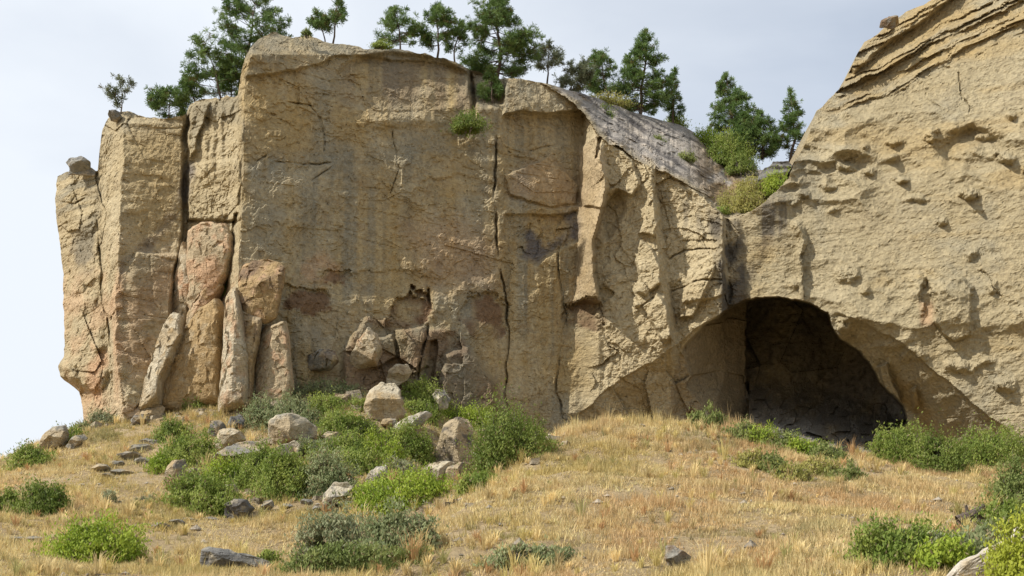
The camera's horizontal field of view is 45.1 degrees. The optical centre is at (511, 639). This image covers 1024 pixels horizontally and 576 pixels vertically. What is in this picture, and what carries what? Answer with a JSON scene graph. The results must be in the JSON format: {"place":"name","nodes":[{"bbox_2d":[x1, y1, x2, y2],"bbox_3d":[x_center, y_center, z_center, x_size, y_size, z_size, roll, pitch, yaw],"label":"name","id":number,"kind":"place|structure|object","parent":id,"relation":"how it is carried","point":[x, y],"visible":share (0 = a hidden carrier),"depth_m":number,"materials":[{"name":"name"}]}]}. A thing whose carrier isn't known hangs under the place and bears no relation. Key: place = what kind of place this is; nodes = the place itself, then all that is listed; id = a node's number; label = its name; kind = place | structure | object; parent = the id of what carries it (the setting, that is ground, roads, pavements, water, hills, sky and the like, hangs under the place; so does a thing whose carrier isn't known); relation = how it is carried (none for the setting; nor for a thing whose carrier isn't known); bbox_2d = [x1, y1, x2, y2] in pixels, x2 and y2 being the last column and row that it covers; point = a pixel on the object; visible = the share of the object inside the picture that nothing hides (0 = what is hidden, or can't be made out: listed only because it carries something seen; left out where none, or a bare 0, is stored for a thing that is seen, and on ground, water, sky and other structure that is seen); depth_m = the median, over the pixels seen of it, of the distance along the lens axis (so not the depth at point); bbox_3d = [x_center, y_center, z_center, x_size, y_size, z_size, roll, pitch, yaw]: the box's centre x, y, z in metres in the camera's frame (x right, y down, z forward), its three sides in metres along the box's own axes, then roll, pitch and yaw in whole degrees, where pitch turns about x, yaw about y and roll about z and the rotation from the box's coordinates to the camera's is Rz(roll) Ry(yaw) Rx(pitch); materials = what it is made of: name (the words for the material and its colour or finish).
{"place":"outdoors","nodes":[
{"label":"outdoors","id":0,"kind":"place"},
{"bbox_2d":[0,0,929,456],"label":"sky","id":1,"kind":"structure","parent":0,"point":[55,55],"materials":[{"name":"white"}]},
{"bbox_2d":[0,384,1023,575],"bbox_3d":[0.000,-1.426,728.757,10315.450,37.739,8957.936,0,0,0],"label":"hillside","id":2,"kind":"structure","parent":0,"point":[455,552],"depth_m":62.50,"materials":[{"name":"beige plant"}]},
{"bbox_2d":[0,438,62,470],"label":"shrub","id":3,"kind":"object","parent":2,"relation":"on","point":[30,454],"visible":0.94,"depth_m":81.03,"materials":[{"name":"green plant"}]},
{"bbox_2d":[5,473,74,517],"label":"shrub","id":4,"kind":"object","parent":2,"relation":"on","point":[53,498],"visible":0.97,"depth_m":66.06,"materials":[{"name":"green plant"}]},
{"bbox_2d":[37,425,68,451],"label":"boulder","id":5,"kind":"object","parent":2,"relation":"on","point":[56,436],"visible":0.94,"depth_m":85.25,"materials":[{"name":"stone"}]},
{"bbox_2d":[28,504,162,564],"bbox_3d":[-18.904,-4.704,56.234,6.424,2.924,4.777,0,0,0],"label":"shrub","id":6,"kind":"object","parent":2,"relation":"on","point":[85,539],"visible":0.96,"depth_m":55.18,"materials":[{"name":"green plant"}]},
{"bbox_2d":[90,438,158,477],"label":"rock outcrop","id":7,"kind":"object","parent":2,"relation":"on","point":[128,455],"visible":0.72,"depth_m":80.29,"materials":[{"name":"stone"}]},
{"bbox_2d":[143,444,178,474],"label":"shrub","id":8,"kind":"object","parent":2,"relation":"on","point":[158,461],"visible":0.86,"depth_m":77.50,"materials":[{"name":"green plant"}]},
{"bbox_2d":[139,312,183,409],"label":"leaning slab","id":9,"kind":"structure","parent":2,"relation":"on","point":[169,341],"depth_m":91.00,"materials":[{"name":"stone"}]},
{"bbox_2d":[142,414,197,443],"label":"shrub","id":10,"kind":"object","parent":2,"relation":"on","point":[167,427],"visible":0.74,"depth_m":84.45,"materials":[{"name":"green plant"}]},
{"bbox_2d":[146,423,228,469],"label":"shrub","id":11,"kind":"object","parent":2,"relation":"on","point":[180,448],"visible":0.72,"depth_m":78.65,"materials":[{"name":"green plant"}]},
{"bbox_2d":[162,298,224,413],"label":"leaning slab","id":12,"kind":"structure","parent":2,"relation":"on","point":[196,367],"depth_m":91.12,"materials":[{"name":"stone"}]},
{"bbox_2d":[153,455,255,517],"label":"shrub","id":13,"kind":"object","parent":2,"relation":"on","point":[206,492],"visible":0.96,"depth_m":68.35,"materials":[{"name":"green plant"}]},
{"bbox_2d":[201,452,242,483],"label":"shrub","id":14,"kind":"object","parent":2,"relation":"on","point":[223,467],"visible":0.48,"depth_m":74.32,"materials":[{"name":"green plant"}]},
{"bbox_2d":[215,428,245,450],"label":"boulder","id":15,"kind":"object","parent":2,"relation":"on","point":[232,436],"visible":0.81,"depth_m":81.99,"materials":[{"name":"stone"}]},
{"bbox_2d":[218,287,248,412],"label":"leaning slab","id":16,"kind":"structure","parent":2,"relation":"on","point":[233,388],"depth_m":88.30,"materials":[{"name":"stone"}]},
{"bbox_2d":[200,546,270,567],"bbox_3d":[-11.942,-3.489,53.380,3.121,1.105,1.197,0,0,0],"label":"boulder","id":17,"kind":"object","parent":2,"relation":"on","point":[217,556],"visible":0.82,"depth_m":53.07,"materials":[{"name":"stone"}]},
{"bbox_2d":[208,441,265,467],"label":"boulder","id":18,"kind":"object","parent":2,"relation":"on","point":[242,446],"visible":0.52,"depth_m":76.83,"materials":[{"name":"stone"}]},
{"bbox_2d":[224,499,254,518],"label":"boulder","id":19,"kind":"object","parent":2,"relation":"on","point":[239,507],"visible":0.92,"depth_m":67.47,"materials":[{"name":"stone"}]},
{"bbox_2d":[222,456,264,491],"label":"shrub","id":20,"kind":"object","parent":2,"relation":"on","point":[245,474],"visible":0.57,"depth_m":73.81,"materials":[{"name":"green plant"}]},
{"bbox_2d":[218,433,278,475],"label":"shrub","id":21,"kind":"object","parent":2,"relation":"on","point":[260,454],"visible":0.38,"depth_m":75.31,"materials":[{"name":"green plant"}]},
{"bbox_2d":[239,311,261,410],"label":"split block","id":22,"kind":"structure","parent":2,"relation":"on","point":[253,325],"depth_m":88.89,"materials":[{"name":"stone"}]},
{"bbox_2d":[238,259,285,323],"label":"split block","id":23,"kind":"structure","parent":22,"relation":"on","point":[261,282],"depth_m":88.97,"materials":[{"name":"stone"}]},
{"bbox_2d":[227,384,311,434],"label":"shrub","id":24,"kind":"object","parent":2,"relation":"on","point":[259,409],"visible":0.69,"depth_m":86.86,"materials":[{"name":"green plant"}]},
{"bbox_2d":[255,321,294,403],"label":"split block","id":25,"kind":"structure","parent":2,"relation":"on","point":[273,370],"depth_m":89.04,"materials":[{"name":"stone"}]},
{"bbox_2d":[244,431,320,501],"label":"shrub","id":26,"kind":"object","parent":2,"relation":"on","point":[277,479],"visible":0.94,"depth_m":71.40,"materials":[{"name":"green plant"}]},
{"bbox_2d":[268,413,317,445],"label":"boulder","id":27,"kind":"object","parent":2,"relation":"on","point":[289,425],"visible":0.81,"depth_m":82.26,"materials":[{"name":"stone"}]},
{"bbox_2d":[287,436,364,500],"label":"shrub","id":28,"kind":"object","parent":2,"relation":"on","point":[330,470],"visible":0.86,"depth_m":71.38,"materials":[{"name":"green plant"}]},
{"bbox_2d":[304,385,349,415],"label":"shrub","id":29,"kind":"object","parent":2,"relation":"on","point":[323,401],"visible":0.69,"depth_m":87.84,"materials":[{"name":"green plant"}]},
{"bbox_2d":[88,390,569,512],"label":"rubble","id":30,"kind":"object","parent":2,"relation":"on","point":[534,461],"visible":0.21,"depth_m":85.42,"materials":[{"name":"stone"}]},
{"bbox_2d":[292,375,366,399],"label":"shrub","id":31,"kind":"object","parent":2,"relation":"on","point":[339,388],"visible":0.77,"depth_m":91.22,"materials":[{"name":"green plant"}]},
{"bbox_2d":[282,481,383,561],"bbox_3d":[-7.410,-5.043,54.194,5.065,3.876,3.897,0,0,0],"label":"shrub","id":32,"kind":"object","parent":2,"relation":"on","point":[335,527],"visible":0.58,"depth_m":53.44,"materials":[{"name":"green plant"}]},
{"bbox_2d":[322,482,352,509],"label":"boulder","id":33,"kind":"object","parent":2,"relation":"on","point":[344,487],"visible":0.88,"depth_m":68.32,"materials":[{"name":"stone"}]},
{"bbox_2d":[326,425,374,455],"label":"shrub","id":34,"kind":"object","parent":2,"relation":"on","point":[349,440],"visible":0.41,"depth_m":80.74,"materials":[{"name":"green plant"}]},
{"bbox_2d":[315,397,389,439],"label":"shrub","id":35,"kind":"object","parent":2,"relation":"on","point":[335,421],"visible":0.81,"depth_m":84.03,"materials":[{"name":"green plant"}]},
{"bbox_2d":[269,536,438,575],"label":"shrub","id":36,"kind":"object","parent":2,"relation":"on","point":[335,556],"visible":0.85,"depth_m":48.96,"materials":[{"name":"green plant"}]},
{"bbox_2d":[329,437,399,477],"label":"shrub","id":37,"kind":"object","parent":2,"relation":"on","point":[366,462],"visible":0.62,"depth_m":78.13,"materials":[{"name":"green plant"}]},
{"bbox_2d":[354,418,411,464],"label":"shrub","id":38,"kind":"object","parent":2,"relation":"on","point":[393,446],"visible":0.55,"depth_m":81.37,"materials":[{"name":"green plant"}]},
{"bbox_2d":[364,382,406,420],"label":"boulder","id":39,"kind":"object","parent":2,"relation":"on","point":[383,400],"visible":0.93,"depth_m":87.79,"materials":[{"name":"stone"}]},
{"bbox_2d":[322,451,460,516],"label":"shrub","id":40,"kind":"object","parent":2,"relation":"on","point":[428,485],"visible":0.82,"depth_m":67.36,"materials":[{"name":"green plant"}]},
{"bbox_2d":[341,485,448,551],"bbox_3d":[-4.915,-4.720,52.052,4.583,3.454,3.690,0,0,0],"label":"shrub","id":41,"kind":"object","parent":2,"relation":"on","point":[398,522],"visible":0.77,"depth_m":51.40,"materials":[{"name":"green plant"}]},
{"bbox_2d":[378,405,438,466],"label":"shrub","id":42,"kind":"object","parent":2,"relation":"on","point":[408,440],"visible":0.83,"depth_m":84.04,"materials":[{"name":"green plant"}]},
{"bbox_2d":[404,393,447,428],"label":"shrub","id":43,"kind":"object","parent":2,"relation":"on","point":[416,407],"visible":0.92,"depth_m":91.66,"materials":[{"name":"green plant"}]},
{"bbox_2d":[401,365,460,418],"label":"shrub","id":44,"kind":"object","parent":2,"relation":"on","point":[418,388],"visible":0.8,"depth_m":93.90,"materials":[{"name":"green plant"}]},
{"bbox_2d":[432,417,473,463],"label":"boulder","id":45,"kind":"object","parent":2,"relation":"on","point":[452,430],"visible":0.81,"depth_m":85.02,"materials":[{"name":"stone"}]},
{"bbox_2d":[432,395,499,428],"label":"shrub","id":46,"kind":"object","parent":2,"relation":"on","point":[468,415],"visible":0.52,"depth_m":94.30,"materials":[{"name":"green plant"}]},
{"bbox_2d":[448,465,499,498],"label":"shrub","id":47,"kind":"object","parent":2,"relation":"on","point":[466,479],"visible":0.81,"depth_m":65.22,"materials":[{"name":"green plant"}]},
{"bbox_2d":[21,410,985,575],"bbox_3d":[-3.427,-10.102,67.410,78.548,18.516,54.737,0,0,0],"label":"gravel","id":48,"kind":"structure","parent":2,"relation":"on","point":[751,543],"depth_m":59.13,"materials":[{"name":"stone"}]},
{"bbox_2d":[453,378,556,476],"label":"shrub","id":49,"kind":"object","parent":2,"relation":"on","point":[499,443],"visible":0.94,"depth_m":74.15,"materials":[{"name":"green plant"}]},
{"bbox_2d":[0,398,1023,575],"bbox_3d":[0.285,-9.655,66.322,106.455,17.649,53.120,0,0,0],"label":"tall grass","id":50,"kind":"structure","parent":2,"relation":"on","point":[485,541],"depth_m":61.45,"materials":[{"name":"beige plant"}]},
{"bbox_2d":[470,534,583,570],"bbox_3d":[0.650,-3.369,47.881,4.447,1.515,2.027,0,0,5],"label":"shrub","id":51,"kind":"object","parent":2,"relation":"on","point":[500,557],"visible":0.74,"depth_m":47.73,"materials":[{"name":"green plant"}]},
{"bbox_2d":[664,545,690,565],"bbox_3d":[5.961,-3.027,44.855,1.012,0.861,0.740,0,0,-32],"label":"boulder","id":52,"kind":"object","parent":2,"relation":"on","point":[675,554],"visible":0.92,"depth_m":44.61,"materials":[{"name":"stone"}]},
{"bbox_2d":[725,445,764,469],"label":"shrub","id":53,"kind":"object","parent":2,"relation":"on","point":[747,459],"visible":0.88,"depth_m":71.81,"materials":[{"name":"green plant"}]},
{"bbox_2d":[756,449,787,473],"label":"shrub","id":54,"kind":"object","parent":2,"relation":"on","point":[771,458],"visible":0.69,"depth_m":71.36,"materials":[{"name":"green plant"}]},
{"bbox_2d":[770,459,813,481],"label":"shrub","id":55,"kind":"object","parent":2,"relation":"on","point":[801,472],"visible":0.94,"depth_m":69.57,"materials":[{"name":"green plant"}]},
{"bbox_2d":[793,455,843,476],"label":"shrub","id":56,"kind":"object","parent":2,"relation":"on","point":[816,467],"visible":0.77,"depth_m":73.89,"materials":[{"name":"green plant"}]},
{"bbox_2d":[806,438,848,460],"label":"shrub","id":57,"kind":"object","parent":2,"relation":"on","point":[827,450],"visible":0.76,"depth_m":79.54,"materials":[{"name":"green plant"}]},
{"bbox_2d":[821,456,873,481],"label":"shrub","id":58,"kind":"object","parent":2,"relation":"on","point":[851,470],"visible":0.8,"depth_m":72.59,"materials":[{"name":"green plant"}]},
{"bbox_2d":[832,505,953,569],"bbox_3d":[13.349,-3.480,42.169,4.850,2.412,3.510,0,0,-11],"label":"shrub","id":59,"kind":"object","parent":2,"relation":"on","point":[884,544],"visible":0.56,"depth_m":41.77,"materials":[{"name":"green plant"}]},
{"bbox_2d":[861,407,930,466],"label":"shrub","id":60,"kind":"object","parent":2,"relation":"on","point":[889,448],"visible":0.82,"depth_m":83.93,"materials":[{"name":"green plant"}]},
{"bbox_2d":[903,408,984,473],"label":"shrub","id":61,"kind":"object","parent":2,"relation":"on","point":[935,454],"visible":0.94,"depth_m":81.73,"materials":[{"name":"green plant"}]},
{"bbox_2d":[908,526,981,574],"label":"shrub","id":62,"kind":"object","parent":2,"relation":"on","point":[948,551],"visible":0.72,"depth_m":40.10,"materials":[{"name":"green plant"}]},
{"bbox_2d":[909,514,1004,569],"bbox_3d":[15.337,-3.180,41.511,3.978,1.961,3.398,0,0,0],"label":"shrub","id":63,"kind":"object","parent":2,"relation":"on","point":[982,530],"visible":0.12,"depth_m":40.96,"materials":[{"name":"green plant"}]},
{"bbox_2d":[940,414,1023,467],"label":"shrub","id":64,"kind":"object","parent":2,"relation":"on","point":[988,449],"visible":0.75,"depth_m":85.17,"materials":[{"name":"green plant"}]},
{"bbox_2d":[946,528,1023,575],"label":"boulder","id":65,"kind":"object","parent":2,"relation":"on","point":[968,564],"visible":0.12,"depth_m":38.29,"materials":[{"name":"stone"}]},
{"bbox_2d":[964,490,1023,525],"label":"shrub","id":66,"kind":"object","parent":2,"relation":"on","point":[992,510],"visible":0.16,"depth_m":53.64,"materials":[{"name":"green plant"}]},
{"bbox_2d":[975,443,1023,511],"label":"shrub","id":67,"kind":"object","parent":2,"relation":"on","point":[1013,478],"visible":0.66,"depth_m":59.58,"materials":[{"name":"green plant"}]},
{"bbox_2d":[976,531,1023,575],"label":"shrub","id":68,"kind":"object","parent":2,"relation":"on","point":[1010,562],"visible":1,"depth_m":34.91,"materials":[{"name":"green plant"}]},
{"bbox_2d":[976,496,1023,575],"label":"shrub","id":69,"kind":"object","parent":2,"relation":"on","point":[1018,526],"visible":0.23,"depth_m":35.90,"materials":[{"name":"green plant"}]},
{"bbox_2d":[55,0,1023,452],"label":"cliff","id":70,"kind":"structure","parent":0,"point":[563,256],"depth_m":99.35,"materials":[{"name":"stone"}]},
{"bbox_2d":[66,156,96,176],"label":"cap rock","id":71,"kind":"object","parent":70,"relation":"on","point":[79,165],"visible":1,"depth_m":97.41,"materials":[{"name":"stone"}]},
{"bbox_2d":[98,72,136,112],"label":"pine tree","id":72,"kind":"object","parent":70,"relation":"on","point":[114,93],"visible":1,"depth_m":95.28,"materials":[{"name":"green plant"}]},
{"bbox_2d":[144,83,198,118],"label":"pine tree","id":73,"kind":"object","parent":70,"relation":"on","point":[162,95],"visible":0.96,"depth_m":97.74,"materials":[{"name":"green plant"}]},
{"bbox_2d":[173,241,188,328],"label":"leaning slab","id":74,"kind":"structure","parent":70,"relation":"on","point":[181,286],"depth_m":93.73,"materials":[{"name":"stone"}]},
{"bbox_2d":[185,284,224,326],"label":"leaning slab","id":75,"kind":"structure","parent":70,"relation":"attached to","point":[206,295],"depth_m":91.95,"materials":[{"name":"stone"}]},
{"bbox_2d":[186,222,233,308],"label":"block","id":76,"kind":"structure","parent":70,"relation":"on","point":[210,250],"depth_m":91.79,"materials":[{"name":"stone"}]},
{"bbox_2d":[179,31,243,98],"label":"pine tree","id":77,"kind":"object","parent":70,"relation":"on","point":[202,53],"visible":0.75,"depth_m":95.82,"materials":[{"name":"green plant"}]},
{"bbox_2d":[203,0,293,87],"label":"pine tree","id":78,"kind":"object","parent":70,"relation":"on","point":[267,18],"visible":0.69,"depth_m":96.24,"materials":[{"name":"green plant"}]},
{"bbox_2d":[305,6,337,41],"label":"pine tree","id":79,"kind":"object","parent":70,"relation":"on","point":[315,22],"visible":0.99,"depth_m":98.87,"materials":[{"name":"green plant"}]},
{"bbox_2d":[307,349,338,371],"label":"foot rock","id":80,"kind":"object","parent":70,"relation":"on","point":[319,360],"visible":1,"depth_m":91.59,"materials":[{"name":"stone"}]},
{"bbox_2d":[318,0,348,43],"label":"pine tree","id":81,"kind":"object","parent":70,"relation":"on","point":[339,12],"visible":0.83,"depth_m":99.15,"materials":[{"name":"green plant"}]},
{"bbox_2d":[349,327,381,368],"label":"boulder","id":82,"kind":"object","parent":70,"relation":"on","point":[366,352],"depth_m":91.79,"materials":[{"name":"stone"}]},
{"bbox_2d":[386,364,411,385],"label":"boulder","id":83,"kind":"object","parent":70,"relation":"on","point":[398,374],"visible":0.96,"depth_m":93.27,"materials":[{"name":"stone"}]},
{"bbox_2d":[374,4,431,48],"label":"pine tree","id":84,"kind":"object","parent":70,"relation":"on","point":[390,21],"visible":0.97,"depth_m":101.66,"materials":[{"name":"green plant"}]},
{"bbox_2d":[417,0,460,57],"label":"pine tree","id":85,"kind":"object","parent":70,"relation":"on","point":[437,13],"visible":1,"depth_m":102.10,"materials":[{"name":"green plant"}]},
{"bbox_2d":[441,18,468,61],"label":"pine tree","id":86,"kind":"object","parent":70,"relation":"on","point":[462,36],"visible":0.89,"depth_m":103.18,"materials":[{"name":"green plant"}]},
{"bbox_2d":[440,99,492,137],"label":"ledge shrub","id":87,"kind":"object","parent":70,"relation":"on","point":[465,124],"visible":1,"depth_m":99.07,"materials":[{"name":"green plant"}]},
{"bbox_2d":[475,64,504,102],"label":"pine tree","id":88,"kind":"object","parent":70,"relation":"on","point":[495,89],"visible":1,"depth_m":102.89,"materials":[{"name":"green plant"}]},
{"bbox_2d":[455,0,545,78],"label":"pine tree","id":89,"kind":"object","parent":70,"relation":"on","point":[514,44],"visible":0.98,"depth_m":104.49,"materials":[{"name":"green plant"}]},
{"bbox_2d":[532,38,565,83],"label":"pine tree","id":90,"kind":"object","parent":70,"relation":"on","point":[556,57],"visible":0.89,"depth_m":108.67,"materials":[{"name":"green plant"}]},
{"bbox_2d":[551,54,599,92],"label":"pine tree","id":91,"kind":"object","parent":70,"relation":"on","point":[584,76],"visible":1,"depth_m":109.15,"materials":[{"name":"green plant"}]},
{"bbox_2d":[578,47,631,98],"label":"pine tree","id":92,"kind":"object","parent":70,"relation":"on","point":[599,58],"visible":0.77,"depth_m":112.95,"materials":[{"name":"green plant"}]},
{"bbox_2d":[610,27,676,115],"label":"pine tree","id":93,"kind":"object","parent":70,"relation":"on","point":[655,83],"visible":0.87,"depth_m":114.27,"materials":[{"name":"green plant"}]},
{"bbox_2d":[661,65,685,122],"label":"pine tree","id":94,"kind":"object","parent":70,"relation":"on","point":[680,109],"visible":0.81,"depth_m":117.49,"materials":[{"name":"green plant"}]},
{"bbox_2d":[701,126,760,167],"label":"ledge shrub","id":95,"kind":"object","parent":70,"relation":"on","point":[724,155],"visible":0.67,"depth_m":114.64,"materials":[{"name":"green plant"}]},
{"bbox_2d":[706,70,756,141],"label":"pine tree","id":96,"kind":"object","parent":70,"relation":"on","point":[736,98],"visible":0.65,"depth_m":120.34,"materials":[{"name":"green plant"}]},
{"bbox_2d":[712,179,767,213],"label":"ledge shrub","id":97,"kind":"object","parent":70,"relation":"on","point":[743,203],"visible":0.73,"depth_m":103.33,"materials":[{"name":"green plant"}]},
{"bbox_2d":[723,145,763,175],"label":"ledge shrub","id":98,"kind":"object","parent":70,"relation":"on","point":[735,167],"visible":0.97,"depth_m":112.72,"materials":[{"name":"green plant"}]},
{"bbox_2d":[727,170,766,198],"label":"ledge shrub","id":99,"kind":"object","parent":70,"relation":"on","point":[751,184],"visible":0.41,"depth_m":106.66,"materials":[{"name":"green plant"}]},
{"bbox_2d":[728,109,766,156],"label":"pine tree","id":100,"kind":"object","parent":70,"relation":"on","point":[745,121],"visible":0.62,"depth_m":116.30,"materials":[{"name":"green plant"}]},
{"bbox_2d":[747,107,786,161],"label":"pine tree","id":101,"kind":"object","parent":70,"relation":"on","point":[771,148],"visible":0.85,"depth_m":117.28,"materials":[{"name":"green plant"}]},
{"bbox_2d":[757,165,791,197],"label":"ledge shrub","id":102,"kind":"object","parent":70,"relation":"on","point":[772,185],"visible":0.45,"depth_m":105.78,"materials":[{"name":"green plant"}]},
{"bbox_2d":[778,85,806,161],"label":"pine tree","id":103,"kind":"object","parent":70,"relation":"on","point":[790,121],"visible":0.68,"depth_m":117.96,"materials":[{"name":"green plant"}]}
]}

